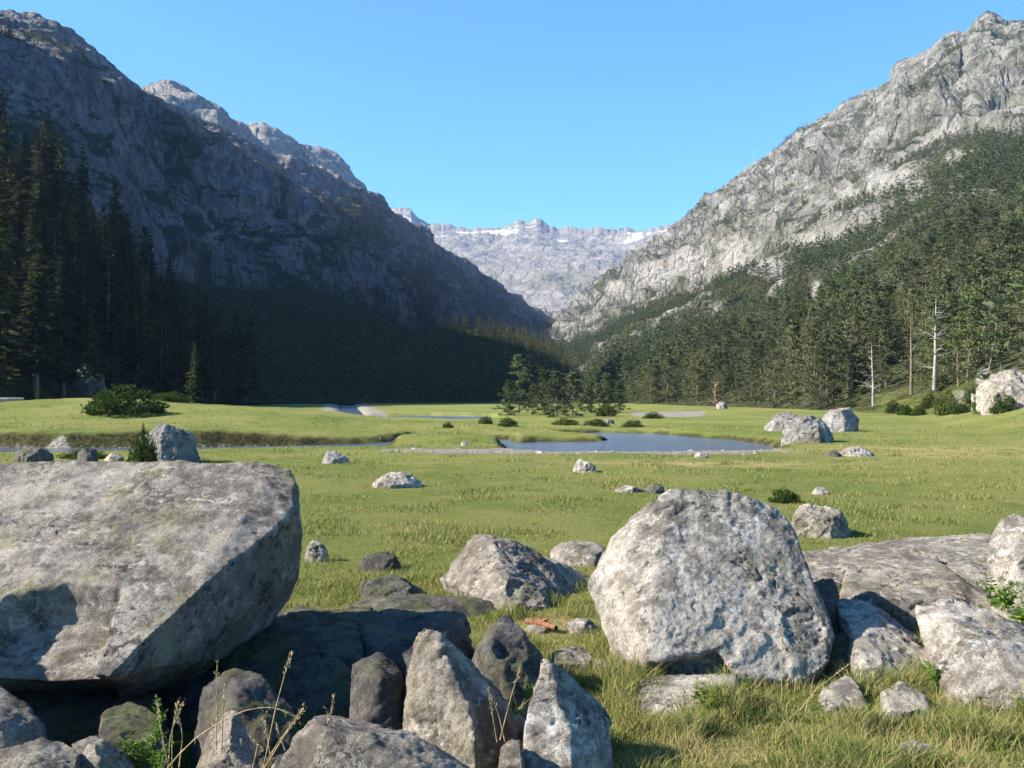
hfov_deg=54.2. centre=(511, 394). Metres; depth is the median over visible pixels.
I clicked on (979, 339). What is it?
pine tree
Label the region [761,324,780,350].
pine tree
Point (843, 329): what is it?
pine tree
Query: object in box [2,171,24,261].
fir tree
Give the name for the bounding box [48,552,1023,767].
tall grass
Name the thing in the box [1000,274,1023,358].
pine tree
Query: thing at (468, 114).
sky
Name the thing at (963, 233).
pine tree
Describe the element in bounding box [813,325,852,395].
pine tree
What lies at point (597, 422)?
bush
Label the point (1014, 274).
pine tree
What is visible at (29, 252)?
fir tree
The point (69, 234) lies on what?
fir tree
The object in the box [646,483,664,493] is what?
rock
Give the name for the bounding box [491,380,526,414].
pine tree
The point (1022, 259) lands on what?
pine tree
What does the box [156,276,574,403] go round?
forest hill
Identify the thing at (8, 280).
fir tree
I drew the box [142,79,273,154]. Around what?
mountain peak
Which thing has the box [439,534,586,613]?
boulder
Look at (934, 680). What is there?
weed
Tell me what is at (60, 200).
fir tree
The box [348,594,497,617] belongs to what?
rock slab
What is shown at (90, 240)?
fir tree
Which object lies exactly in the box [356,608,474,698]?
boulder
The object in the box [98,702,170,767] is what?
boulder
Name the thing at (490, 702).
dry grass tuft
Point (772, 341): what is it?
pine tree
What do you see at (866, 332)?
pine tree
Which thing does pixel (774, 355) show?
pine tree
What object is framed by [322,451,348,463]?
rock
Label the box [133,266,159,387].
fir tree
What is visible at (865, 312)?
pine tree
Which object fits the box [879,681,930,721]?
rock
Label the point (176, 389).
fir tree
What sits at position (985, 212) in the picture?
pine tree
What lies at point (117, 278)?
fir tree
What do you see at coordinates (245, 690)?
boulder
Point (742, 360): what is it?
pine tree
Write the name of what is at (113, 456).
rock
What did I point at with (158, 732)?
weed
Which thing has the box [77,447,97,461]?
rock
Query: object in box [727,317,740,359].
pine tree
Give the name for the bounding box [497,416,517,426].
bush
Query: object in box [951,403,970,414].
bush
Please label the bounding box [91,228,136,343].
fir tree
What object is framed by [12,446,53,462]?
rock
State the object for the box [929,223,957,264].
pine tree
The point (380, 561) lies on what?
rock
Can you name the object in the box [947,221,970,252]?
pine tree
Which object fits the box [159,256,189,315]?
fir tree
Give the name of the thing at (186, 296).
fir tree
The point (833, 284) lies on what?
pine tree
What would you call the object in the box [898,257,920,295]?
pine tree
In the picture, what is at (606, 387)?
pine tree
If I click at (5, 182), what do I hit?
fir tree
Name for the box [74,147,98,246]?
fir tree
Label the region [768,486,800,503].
bush
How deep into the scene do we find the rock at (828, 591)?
10.82 m
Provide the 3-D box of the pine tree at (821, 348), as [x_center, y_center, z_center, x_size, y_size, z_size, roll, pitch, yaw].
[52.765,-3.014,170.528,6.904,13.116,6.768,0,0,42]
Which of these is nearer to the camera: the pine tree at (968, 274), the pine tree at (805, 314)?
the pine tree at (968, 274)
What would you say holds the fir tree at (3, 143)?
on the forest hill at (47, 391)
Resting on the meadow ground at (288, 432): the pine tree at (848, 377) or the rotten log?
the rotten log
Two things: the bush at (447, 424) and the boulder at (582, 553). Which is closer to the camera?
the boulder at (582, 553)
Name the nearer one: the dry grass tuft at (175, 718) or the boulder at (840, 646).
the dry grass tuft at (175, 718)
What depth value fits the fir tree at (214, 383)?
235.05 m
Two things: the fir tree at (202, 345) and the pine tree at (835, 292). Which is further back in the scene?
the fir tree at (202, 345)
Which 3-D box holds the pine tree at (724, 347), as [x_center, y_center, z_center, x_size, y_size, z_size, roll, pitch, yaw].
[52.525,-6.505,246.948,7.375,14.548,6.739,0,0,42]
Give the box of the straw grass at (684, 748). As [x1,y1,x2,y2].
[536,637,1023,767]
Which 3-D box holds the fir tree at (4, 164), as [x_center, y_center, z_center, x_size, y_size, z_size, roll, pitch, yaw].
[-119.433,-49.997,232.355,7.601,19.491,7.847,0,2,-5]
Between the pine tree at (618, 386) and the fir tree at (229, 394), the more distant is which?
the fir tree at (229, 394)
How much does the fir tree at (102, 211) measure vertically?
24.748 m
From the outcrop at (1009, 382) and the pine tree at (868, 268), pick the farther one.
the pine tree at (868, 268)
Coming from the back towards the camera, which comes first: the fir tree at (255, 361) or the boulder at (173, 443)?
the fir tree at (255, 361)
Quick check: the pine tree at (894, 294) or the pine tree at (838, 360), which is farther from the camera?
the pine tree at (894, 294)
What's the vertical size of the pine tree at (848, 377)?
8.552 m
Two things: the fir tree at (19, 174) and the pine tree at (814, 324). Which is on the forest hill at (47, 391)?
the fir tree at (19, 174)
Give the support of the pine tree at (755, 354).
on the mountain slope at (919, 111)
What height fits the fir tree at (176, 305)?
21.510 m
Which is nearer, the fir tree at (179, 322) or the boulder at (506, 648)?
the boulder at (506, 648)
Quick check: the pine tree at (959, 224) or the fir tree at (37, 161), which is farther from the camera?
the pine tree at (959, 224)
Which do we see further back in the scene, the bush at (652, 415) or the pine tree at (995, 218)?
the pine tree at (995, 218)
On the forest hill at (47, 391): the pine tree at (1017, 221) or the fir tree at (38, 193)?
the fir tree at (38, 193)
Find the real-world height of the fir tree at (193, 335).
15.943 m
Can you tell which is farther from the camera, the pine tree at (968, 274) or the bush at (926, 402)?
the pine tree at (968, 274)
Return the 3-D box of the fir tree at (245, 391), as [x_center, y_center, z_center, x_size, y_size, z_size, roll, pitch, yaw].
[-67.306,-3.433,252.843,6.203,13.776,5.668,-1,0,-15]
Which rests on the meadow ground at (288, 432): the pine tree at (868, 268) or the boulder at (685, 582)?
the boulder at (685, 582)
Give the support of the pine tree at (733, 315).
on the mountain slope at (919, 111)
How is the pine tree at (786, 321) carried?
on the mountain slope at (919, 111)
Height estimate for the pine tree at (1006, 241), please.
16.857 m
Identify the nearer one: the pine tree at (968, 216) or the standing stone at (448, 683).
the standing stone at (448, 683)
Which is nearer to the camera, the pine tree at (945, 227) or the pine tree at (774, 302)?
the pine tree at (945, 227)
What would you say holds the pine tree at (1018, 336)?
on the mountain slope at (919, 111)
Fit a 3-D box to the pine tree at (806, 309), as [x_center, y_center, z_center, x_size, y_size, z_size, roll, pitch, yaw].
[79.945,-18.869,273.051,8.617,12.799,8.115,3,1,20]
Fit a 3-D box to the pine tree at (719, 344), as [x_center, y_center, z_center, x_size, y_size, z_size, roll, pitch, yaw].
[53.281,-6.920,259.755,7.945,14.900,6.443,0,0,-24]
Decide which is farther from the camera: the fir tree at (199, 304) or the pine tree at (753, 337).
the fir tree at (199, 304)
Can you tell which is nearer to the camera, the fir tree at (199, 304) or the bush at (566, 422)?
the bush at (566, 422)
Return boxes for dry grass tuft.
[154,658,299,767]
[246,651,307,767]
[324,693,338,725]
[487,664,521,741]
[780,626,849,709]
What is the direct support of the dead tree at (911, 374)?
on the mountain slope at (919, 111)
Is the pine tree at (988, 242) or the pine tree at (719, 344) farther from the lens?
the pine tree at (719, 344)
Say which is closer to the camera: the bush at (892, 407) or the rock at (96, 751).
the rock at (96, 751)
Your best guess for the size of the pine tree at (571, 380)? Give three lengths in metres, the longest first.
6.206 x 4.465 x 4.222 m
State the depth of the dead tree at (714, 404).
149.93 m
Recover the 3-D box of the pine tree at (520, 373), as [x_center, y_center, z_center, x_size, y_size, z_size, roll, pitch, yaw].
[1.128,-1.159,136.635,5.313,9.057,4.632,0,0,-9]
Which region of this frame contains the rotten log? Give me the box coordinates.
[525,617,557,630]
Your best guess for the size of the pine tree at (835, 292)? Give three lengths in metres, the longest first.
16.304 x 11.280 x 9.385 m
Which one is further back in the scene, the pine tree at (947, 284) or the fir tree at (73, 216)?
the fir tree at (73, 216)
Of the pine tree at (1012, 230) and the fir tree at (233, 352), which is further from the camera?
the fir tree at (233, 352)
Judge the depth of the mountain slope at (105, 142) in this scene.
1116.56 m
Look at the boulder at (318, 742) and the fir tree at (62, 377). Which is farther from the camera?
the fir tree at (62, 377)
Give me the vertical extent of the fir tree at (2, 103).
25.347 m
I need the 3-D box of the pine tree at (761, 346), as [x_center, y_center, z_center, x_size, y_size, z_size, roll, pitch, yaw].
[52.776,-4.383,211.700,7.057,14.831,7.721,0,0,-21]
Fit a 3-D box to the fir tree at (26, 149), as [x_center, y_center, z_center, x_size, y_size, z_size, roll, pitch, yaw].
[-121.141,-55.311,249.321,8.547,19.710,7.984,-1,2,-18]
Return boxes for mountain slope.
[0,9,549,335]
[528,10,1023,413]
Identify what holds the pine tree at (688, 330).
on the mountain slope at (919, 111)
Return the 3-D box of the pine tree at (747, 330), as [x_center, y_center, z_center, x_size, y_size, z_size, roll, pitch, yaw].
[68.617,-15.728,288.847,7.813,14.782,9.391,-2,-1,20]
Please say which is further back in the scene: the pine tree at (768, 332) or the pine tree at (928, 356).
the pine tree at (768, 332)
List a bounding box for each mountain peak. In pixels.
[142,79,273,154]
[246,122,367,190]
[392,207,679,312]
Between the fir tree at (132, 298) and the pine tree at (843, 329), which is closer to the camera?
the pine tree at (843, 329)
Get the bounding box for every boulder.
[0,460,301,698]
[7,690,170,756]
[70,363,106,396]
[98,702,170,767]
[141,423,199,461]
[158,606,373,732]
[191,668,296,767]
[271,715,469,767]
[347,652,404,730]
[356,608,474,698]
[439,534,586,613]
[472,615,543,713]
[550,541,604,566]
[588,487,833,687]
[764,412,791,430]
[781,413,833,446]
[791,503,851,538]
[822,407,858,431]
[825,631,851,684]
[835,598,930,689]
[915,598,1023,712]
[986,514,1023,623]
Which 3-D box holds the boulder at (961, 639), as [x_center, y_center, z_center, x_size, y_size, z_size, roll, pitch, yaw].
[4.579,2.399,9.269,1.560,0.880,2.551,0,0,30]
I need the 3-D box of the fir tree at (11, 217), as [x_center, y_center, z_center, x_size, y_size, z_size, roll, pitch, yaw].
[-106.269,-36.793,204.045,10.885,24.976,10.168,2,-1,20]
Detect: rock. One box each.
[0,686,46,748]
[0,737,79,767]
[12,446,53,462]
[72,735,134,767]
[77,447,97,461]
[104,452,123,460]
[196,710,258,767]
[304,540,328,562]
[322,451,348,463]
[356,574,425,597]
[359,552,400,571]
[372,471,422,488]
[460,440,467,445]
[498,739,524,767]
[526,624,552,633]
[552,645,593,675]
[563,618,599,633]
[573,459,596,472]
[603,419,614,423]
[614,485,643,492]
[637,673,737,715]
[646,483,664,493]
[694,452,708,457]
[716,402,727,408]
[812,486,828,494]
[814,578,840,635]
[818,675,867,713]
[825,450,841,456]
[839,446,874,456]
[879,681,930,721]
[895,740,939,763]
[903,548,938,559]
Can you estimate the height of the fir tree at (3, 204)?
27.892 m
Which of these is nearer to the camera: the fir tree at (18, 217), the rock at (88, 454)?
the rock at (88, 454)
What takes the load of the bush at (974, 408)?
on the meadow ground at (288, 432)
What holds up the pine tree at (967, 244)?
on the mountain slope at (919, 111)
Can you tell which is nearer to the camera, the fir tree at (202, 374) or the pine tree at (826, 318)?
the pine tree at (826, 318)
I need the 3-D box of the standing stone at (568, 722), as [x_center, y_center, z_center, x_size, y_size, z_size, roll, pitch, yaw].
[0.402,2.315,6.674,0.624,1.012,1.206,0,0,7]
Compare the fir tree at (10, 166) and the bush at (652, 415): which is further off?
the fir tree at (10, 166)
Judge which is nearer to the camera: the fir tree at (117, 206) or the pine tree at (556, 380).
the pine tree at (556, 380)
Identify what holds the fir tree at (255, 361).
on the forest hill at (47, 391)
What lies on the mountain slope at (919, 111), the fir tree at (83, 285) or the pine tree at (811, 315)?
the pine tree at (811, 315)
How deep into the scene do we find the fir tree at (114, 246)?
259.40 m
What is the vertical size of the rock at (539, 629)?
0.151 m
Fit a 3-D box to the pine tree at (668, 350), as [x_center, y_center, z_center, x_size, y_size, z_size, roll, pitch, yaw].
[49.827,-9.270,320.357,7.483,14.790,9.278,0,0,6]
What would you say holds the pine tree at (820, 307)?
on the mountain slope at (919, 111)
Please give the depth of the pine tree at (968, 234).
262.58 m
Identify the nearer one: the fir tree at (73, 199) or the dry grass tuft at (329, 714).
the dry grass tuft at (329, 714)
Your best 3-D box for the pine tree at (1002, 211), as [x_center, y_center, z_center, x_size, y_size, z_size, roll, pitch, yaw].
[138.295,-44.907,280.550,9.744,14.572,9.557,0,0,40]
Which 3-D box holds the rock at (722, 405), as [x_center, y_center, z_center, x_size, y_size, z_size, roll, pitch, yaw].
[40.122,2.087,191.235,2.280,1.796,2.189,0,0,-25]
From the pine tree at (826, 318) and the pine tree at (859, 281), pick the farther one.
the pine tree at (859, 281)
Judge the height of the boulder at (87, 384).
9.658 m
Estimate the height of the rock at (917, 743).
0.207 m
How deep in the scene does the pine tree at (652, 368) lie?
279.52 m
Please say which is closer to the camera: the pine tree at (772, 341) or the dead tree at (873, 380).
the dead tree at (873, 380)
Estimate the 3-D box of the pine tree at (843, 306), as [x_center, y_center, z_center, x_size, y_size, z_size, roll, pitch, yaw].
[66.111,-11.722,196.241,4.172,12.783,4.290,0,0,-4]
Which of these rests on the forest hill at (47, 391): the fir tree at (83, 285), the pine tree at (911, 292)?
the fir tree at (83, 285)
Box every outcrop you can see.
[802,533,990,630]
[971,393,975,412]
[975,369,1023,415]
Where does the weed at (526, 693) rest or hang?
on the meadow ground at (288, 432)
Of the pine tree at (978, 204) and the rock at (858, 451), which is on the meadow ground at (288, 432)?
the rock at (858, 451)
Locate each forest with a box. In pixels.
[0,16,586,401]
[526,13,1023,404]
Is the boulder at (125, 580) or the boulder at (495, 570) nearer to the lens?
the boulder at (125, 580)
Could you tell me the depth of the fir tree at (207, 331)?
275.75 m
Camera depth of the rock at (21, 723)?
5.73 m
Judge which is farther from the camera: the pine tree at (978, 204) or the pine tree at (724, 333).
the pine tree at (978, 204)
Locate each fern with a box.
[107,729,179,767]
[146,737,171,767]
[968,571,1023,610]
[990,593,1023,624]
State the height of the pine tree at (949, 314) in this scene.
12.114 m
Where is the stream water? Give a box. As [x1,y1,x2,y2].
[0,404,774,451]
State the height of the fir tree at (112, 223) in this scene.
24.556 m
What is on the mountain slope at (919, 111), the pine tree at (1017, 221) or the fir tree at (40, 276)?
the pine tree at (1017, 221)
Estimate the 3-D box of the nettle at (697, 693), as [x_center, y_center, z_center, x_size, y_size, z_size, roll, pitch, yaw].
[1.557,2.436,8.019,0.235,0.249,0.258,0,0,-32]
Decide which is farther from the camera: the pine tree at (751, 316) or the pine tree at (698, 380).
the pine tree at (751, 316)
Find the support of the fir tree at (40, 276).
on the forest hill at (47, 391)
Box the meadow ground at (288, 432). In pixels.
[0,398,1023,767]
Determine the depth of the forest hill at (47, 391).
179.88 m
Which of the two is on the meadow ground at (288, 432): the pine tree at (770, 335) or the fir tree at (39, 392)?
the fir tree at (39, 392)
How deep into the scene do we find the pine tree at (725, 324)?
290.71 m
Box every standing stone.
[402,628,524,767]
[523,659,614,767]
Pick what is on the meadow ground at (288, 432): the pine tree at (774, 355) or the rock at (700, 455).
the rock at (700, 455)
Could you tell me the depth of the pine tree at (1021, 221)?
241.54 m
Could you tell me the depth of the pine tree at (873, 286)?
260.27 m
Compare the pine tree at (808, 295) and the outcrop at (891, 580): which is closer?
the outcrop at (891, 580)
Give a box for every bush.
[54,449,107,459]
[79,383,169,415]
[126,431,158,461]
[151,391,187,401]
[442,422,453,427]
[478,415,492,423]
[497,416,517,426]
[551,418,579,424]
[581,418,610,426]
[595,403,618,415]
[621,418,642,426]
[642,411,665,418]
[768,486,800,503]
[841,399,858,407]
[884,399,901,412]
[897,401,912,414]
[908,405,926,415]
[919,393,937,408]
[932,389,960,415]
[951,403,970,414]
[961,382,978,406]
[971,396,977,413]
[988,391,1017,413]
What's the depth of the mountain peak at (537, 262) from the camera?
5046.27 m
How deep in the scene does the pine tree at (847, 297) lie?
200.49 m
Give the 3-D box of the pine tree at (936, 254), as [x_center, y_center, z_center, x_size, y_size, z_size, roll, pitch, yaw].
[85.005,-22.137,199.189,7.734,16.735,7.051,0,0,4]
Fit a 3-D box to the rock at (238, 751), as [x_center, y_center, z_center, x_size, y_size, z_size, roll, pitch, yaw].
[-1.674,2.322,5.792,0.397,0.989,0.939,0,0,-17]
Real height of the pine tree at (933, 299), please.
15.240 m
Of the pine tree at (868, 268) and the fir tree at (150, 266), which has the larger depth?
the pine tree at (868, 268)
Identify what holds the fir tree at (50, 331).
on the forest hill at (47, 391)
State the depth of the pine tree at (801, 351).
190.28 m
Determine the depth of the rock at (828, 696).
8.43 m
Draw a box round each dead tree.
[706,380,724,408]
[858,344,882,405]
[906,320,922,394]
[912,302,956,389]
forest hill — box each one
[0,234,259,402]
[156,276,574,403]
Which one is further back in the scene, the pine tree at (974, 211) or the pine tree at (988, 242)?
the pine tree at (974, 211)
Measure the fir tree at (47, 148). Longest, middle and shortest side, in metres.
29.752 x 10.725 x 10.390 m
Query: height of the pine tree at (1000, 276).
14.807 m
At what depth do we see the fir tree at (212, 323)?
259.11 m
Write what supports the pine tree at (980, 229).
on the mountain slope at (919, 111)
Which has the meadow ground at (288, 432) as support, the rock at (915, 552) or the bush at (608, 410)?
the bush at (608, 410)
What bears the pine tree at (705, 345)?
on the mountain slope at (919, 111)
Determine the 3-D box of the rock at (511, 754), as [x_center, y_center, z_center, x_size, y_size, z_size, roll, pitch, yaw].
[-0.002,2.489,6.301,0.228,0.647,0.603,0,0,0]
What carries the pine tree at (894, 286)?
on the mountain slope at (919, 111)
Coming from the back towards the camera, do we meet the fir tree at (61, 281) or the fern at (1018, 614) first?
the fir tree at (61, 281)
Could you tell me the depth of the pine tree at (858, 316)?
178.51 m
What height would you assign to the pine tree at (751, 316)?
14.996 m
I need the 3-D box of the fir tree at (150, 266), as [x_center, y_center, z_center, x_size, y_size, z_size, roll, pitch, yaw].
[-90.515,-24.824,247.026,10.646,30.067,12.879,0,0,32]
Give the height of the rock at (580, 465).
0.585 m
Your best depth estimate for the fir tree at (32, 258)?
190.90 m
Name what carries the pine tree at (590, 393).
on the meadow ground at (288, 432)
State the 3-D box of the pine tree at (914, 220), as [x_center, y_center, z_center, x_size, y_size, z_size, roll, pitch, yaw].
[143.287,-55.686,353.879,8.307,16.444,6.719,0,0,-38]
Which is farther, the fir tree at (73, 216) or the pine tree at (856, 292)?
the fir tree at (73, 216)
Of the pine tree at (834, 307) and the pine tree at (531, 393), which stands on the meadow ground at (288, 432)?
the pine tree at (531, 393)
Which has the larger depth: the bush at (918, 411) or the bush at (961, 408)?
the bush at (918, 411)
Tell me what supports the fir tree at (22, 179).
on the forest hill at (47, 391)
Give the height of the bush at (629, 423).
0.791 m
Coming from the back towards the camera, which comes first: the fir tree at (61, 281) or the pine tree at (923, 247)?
the pine tree at (923, 247)
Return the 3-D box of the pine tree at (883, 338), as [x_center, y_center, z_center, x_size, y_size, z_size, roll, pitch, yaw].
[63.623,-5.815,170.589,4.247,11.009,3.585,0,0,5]
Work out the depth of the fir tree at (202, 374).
229.45 m
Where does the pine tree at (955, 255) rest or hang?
on the mountain slope at (919, 111)
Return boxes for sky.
[0,0,1023,230]
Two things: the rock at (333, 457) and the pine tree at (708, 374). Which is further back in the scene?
the pine tree at (708, 374)
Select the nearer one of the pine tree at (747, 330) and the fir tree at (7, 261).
the fir tree at (7, 261)
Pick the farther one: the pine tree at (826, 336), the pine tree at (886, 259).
the pine tree at (886, 259)
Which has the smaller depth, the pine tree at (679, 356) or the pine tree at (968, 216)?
the pine tree at (679, 356)
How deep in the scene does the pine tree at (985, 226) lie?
249.90 m
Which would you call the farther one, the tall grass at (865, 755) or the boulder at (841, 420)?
the boulder at (841, 420)
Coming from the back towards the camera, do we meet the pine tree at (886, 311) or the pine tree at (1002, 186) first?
the pine tree at (1002, 186)
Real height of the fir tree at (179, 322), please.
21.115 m
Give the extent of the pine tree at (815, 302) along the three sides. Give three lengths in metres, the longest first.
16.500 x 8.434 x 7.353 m
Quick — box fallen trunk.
[0,398,23,401]
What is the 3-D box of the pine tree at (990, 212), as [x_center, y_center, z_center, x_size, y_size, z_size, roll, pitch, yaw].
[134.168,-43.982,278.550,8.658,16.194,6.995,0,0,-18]
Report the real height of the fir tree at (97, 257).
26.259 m
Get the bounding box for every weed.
[142,697,167,744]
[521,679,534,699]
[922,660,944,689]
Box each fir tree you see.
[0,87,17,165]
[0,116,13,224]
[0,140,11,195]
[0,147,22,269]
[0,165,26,283]
[0,209,21,346]
[0,211,26,313]
[0,212,40,386]
[0,221,26,304]
[0,277,17,337]
[0,293,25,384]
[1,121,15,169]
[1,177,17,253]
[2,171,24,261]
[5,154,14,182]
[7,143,35,255]
[7,180,31,272]
[7,239,71,399]
[8,150,30,209]
[9,252,65,399]
[10,209,52,329]
[12,163,65,277]
[12,201,56,291]
[13,254,56,363]
[15,149,32,202]
[17,226,52,314]
[18,133,33,196]
[25,122,66,223]
[27,157,54,249]
[27,170,59,262]
[28,152,52,232]
[30,118,68,222]
[35,378,42,399]
[39,297,90,397]
[45,256,80,355]
[45,278,73,364]
[46,133,81,236]
[48,122,79,216]
[59,208,88,304]
[60,206,87,277]
[65,172,87,246]
[66,251,114,363]
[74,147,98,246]
[77,199,101,285]
[80,333,104,393]
[84,199,97,255]
[88,215,121,306]
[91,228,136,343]
[91,237,134,366]
[93,204,118,283]
[93,249,135,335]
[106,183,140,273]
[106,195,122,270]
[111,228,119,274]
[114,213,135,302]
[117,229,133,271]
[118,273,156,350]
[120,310,156,397]
[123,251,155,327]
[125,226,165,310]
[129,234,166,334]
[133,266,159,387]
[140,424,147,441]
[156,314,184,393]
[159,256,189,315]
[163,266,183,329]
[169,287,187,355]
[170,295,191,361]
[170,325,191,394]
[179,316,202,392]
[182,288,199,342]
[183,342,204,402]
[184,303,199,356]
[188,318,197,368]
[192,321,210,384]
[194,286,211,343]
[194,347,213,403]
[197,292,214,351]
[202,327,230,403]
[204,317,213,355]
[204,319,226,376]
[205,329,223,385]
[220,311,251,377]
[222,330,247,390]
[222,363,236,404]
[223,311,243,377]
[233,354,257,404]
[238,315,265,404]
[245,328,261,382]
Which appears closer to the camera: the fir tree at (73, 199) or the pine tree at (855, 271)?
the fir tree at (73, 199)
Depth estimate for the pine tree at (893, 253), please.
275.75 m
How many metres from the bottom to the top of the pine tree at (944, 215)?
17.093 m
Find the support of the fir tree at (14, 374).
on the forest hill at (47, 391)
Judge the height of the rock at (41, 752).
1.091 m
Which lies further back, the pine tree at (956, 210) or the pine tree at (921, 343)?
the pine tree at (956, 210)
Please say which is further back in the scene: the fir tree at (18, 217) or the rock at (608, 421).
the fir tree at (18, 217)
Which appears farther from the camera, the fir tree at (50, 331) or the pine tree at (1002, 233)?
the pine tree at (1002, 233)
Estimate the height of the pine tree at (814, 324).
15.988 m
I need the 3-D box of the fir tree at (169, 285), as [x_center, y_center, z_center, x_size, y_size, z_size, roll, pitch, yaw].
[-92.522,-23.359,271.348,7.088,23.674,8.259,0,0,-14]
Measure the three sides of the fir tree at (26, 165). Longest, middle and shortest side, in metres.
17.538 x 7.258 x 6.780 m
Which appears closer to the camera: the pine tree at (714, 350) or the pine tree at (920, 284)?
the pine tree at (920, 284)
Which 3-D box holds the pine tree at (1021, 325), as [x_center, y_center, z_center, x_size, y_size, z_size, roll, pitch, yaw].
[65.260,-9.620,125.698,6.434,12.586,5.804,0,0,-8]
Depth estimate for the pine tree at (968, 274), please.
191.87 m
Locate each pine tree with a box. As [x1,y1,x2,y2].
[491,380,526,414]
[500,354,533,413]
[523,384,540,412]
[524,369,559,414]
[540,370,572,416]
[558,371,589,415]
[578,379,597,412]
[590,373,621,409]
[607,380,630,412]
[632,356,661,401]
[635,359,661,403]
[638,358,668,401]
[657,356,681,401]
[659,354,675,403]
[661,343,675,375]
[674,350,689,394]
[674,358,699,398]
[679,339,704,375]
[679,354,708,396]
[680,328,693,354]
[683,354,709,400]
[694,348,717,395]
[700,343,712,382]
[700,346,734,396]
[700,348,719,394]
[701,325,710,360]
[705,340,730,377]
[710,339,741,391]
[712,319,736,360]
[720,332,733,366]
[722,335,731,366]
[726,311,744,347]
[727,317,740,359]
[730,337,744,385]
[732,338,764,384]
[734,312,762,357]
[734,341,773,400]
[736,342,751,384]
[738,316,755,355]
[739,335,755,383]
[743,332,768,377]
[743,340,776,402]
[743,341,766,379]
[754,336,785,399]
[755,296,780,330]
[755,349,790,406]
[757,305,778,333]
[758,326,781,371]
[760,297,782,333]
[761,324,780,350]
[764,326,782,369]
[767,325,802,386]
[771,317,777,345]
[775,317,796,379]
[776,325,783,343]
[777,294,800,328]
[778,353,799,399]
[782,327,839,406]
[783,321,805,372]
[790,291,803,334]
[791,331,829,390]
[796,319,824,392]
[797,287,813,325]
[797,303,810,331]
[798,303,826,364]
[798,340,837,409]
[799,305,807,338]
[799,322,810,362]
[803,288,827,316]
[808,297,821,311]
[811,353,841,403]
[812,285,822,301]
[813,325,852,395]
[814,301,824,326]
[816,298,827,319]
[817,305,837,369]
[817,329,841,379]
[820,291,851,347]
[821,288,843,327]
[822,299,843,348]
[823,291,832,312]
[825,280,840,303]
[825,289,873,354]
[829,340,845,380]
[832,327,858,365]
[836,288,862,330]
[836,294,881,373]
[836,358,862,400]
[838,305,872,387]
[839,303,860,352]
[841,278,849,302]
[842,265,864,302]
[847,297,878,352]
[848,275,881,316]
[852,296,881,354]
[856,305,875,360]
[858,273,887,312]
[859,294,900,359]
[861,262,876,294]
[867,277,884,297]
[867,301,878,342]
[873,283,907,335]
[873,313,901,350]
[873,329,895,386]
[875,307,903,363]
[875,346,888,391]
[878,252,897,287]
[878,258,889,286]
[879,252,898,281]
[881,254,914,323]
[881,282,915,332]
[883,291,899,333]
[889,248,915,283]
[889,273,919,336]
[889,293,902,331]
[891,225,911,256]
[893,288,925,349]
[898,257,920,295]
[902,289,951,349]
[905,257,927,302]
[907,215,922,254]
[908,240,931,272]
[908,280,922,319]
[909,293,964,391]
[909,330,926,375]
[910,257,938,316]
[913,211,935,249]
[914,225,944,260]
[915,234,939,281]
[917,243,958,291]
[917,272,941,330]
[918,341,939,382]
[920,307,943,366]
[922,268,967,368]
[923,293,963,350]
[923,305,964,381]
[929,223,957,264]
[932,273,945,306]
[932,292,974,375]
[934,311,977,386]
[935,212,953,236]
[937,244,980,312]
[938,241,953,276]
[939,218,955,232]
[940,244,952,264]
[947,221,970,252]
[948,229,970,255]
[949,203,970,234]
[949,294,972,349]
[950,249,969,309]
[951,207,974,248]
[951,250,1010,362]
[952,225,968,252]
[952,256,977,308]
[953,306,987,382]
[956,254,971,298]
[959,225,972,253]
[959,330,977,368]
[963,214,976,242]
[963,238,972,256]
[964,310,993,359]
[965,206,982,235]
[966,194,979,213]
[966,235,984,262]
[968,196,984,233]
[968,243,1023,346]
[969,241,983,292]
[969,248,1001,306]
[970,224,984,252]
[971,220,994,256]
[971,243,1003,299]
[972,232,1005,288]
[973,268,1001,365]
[977,205,999,233]
[977,207,997,226]
[979,193,989,214]
[979,208,997,241]
[980,268,1022,373]
[981,237,996,282]
[982,235,1015,318]
[984,277,1021,350]
[988,211,1004,250]
[990,308,1012,350]
[991,269,1023,358]
[993,180,1011,213]
[993,223,1012,263]
[997,203,1020,234]
[997,218,1020,270]
[998,210,1007,226]
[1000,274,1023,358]
[1002,218,1023,262]
[1004,271,1023,352]
[1005,219,1023,271]
[1008,204,1023,240]
[1010,310,1023,359]
[1015,241,1023,270]
[1016,217,1023,235]
[1018,238,1023,267]
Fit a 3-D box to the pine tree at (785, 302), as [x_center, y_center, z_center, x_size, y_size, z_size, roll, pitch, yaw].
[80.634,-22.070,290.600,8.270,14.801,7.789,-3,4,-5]
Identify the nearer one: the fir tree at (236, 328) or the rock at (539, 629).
the rock at (539, 629)
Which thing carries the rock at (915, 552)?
on the outcrop at (891, 580)
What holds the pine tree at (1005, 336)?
on the mountain slope at (919, 111)
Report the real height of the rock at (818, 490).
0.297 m
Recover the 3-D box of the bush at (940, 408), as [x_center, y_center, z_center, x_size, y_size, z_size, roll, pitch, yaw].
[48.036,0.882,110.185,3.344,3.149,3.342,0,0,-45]
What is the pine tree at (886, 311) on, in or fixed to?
on the mountain slope at (919, 111)
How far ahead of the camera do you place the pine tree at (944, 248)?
252.02 m
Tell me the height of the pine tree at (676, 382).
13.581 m
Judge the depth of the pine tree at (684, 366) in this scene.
264.44 m
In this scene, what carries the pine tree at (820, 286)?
on the mountain slope at (919, 111)
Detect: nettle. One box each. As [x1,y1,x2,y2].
[691,679,724,712]
[709,687,726,711]

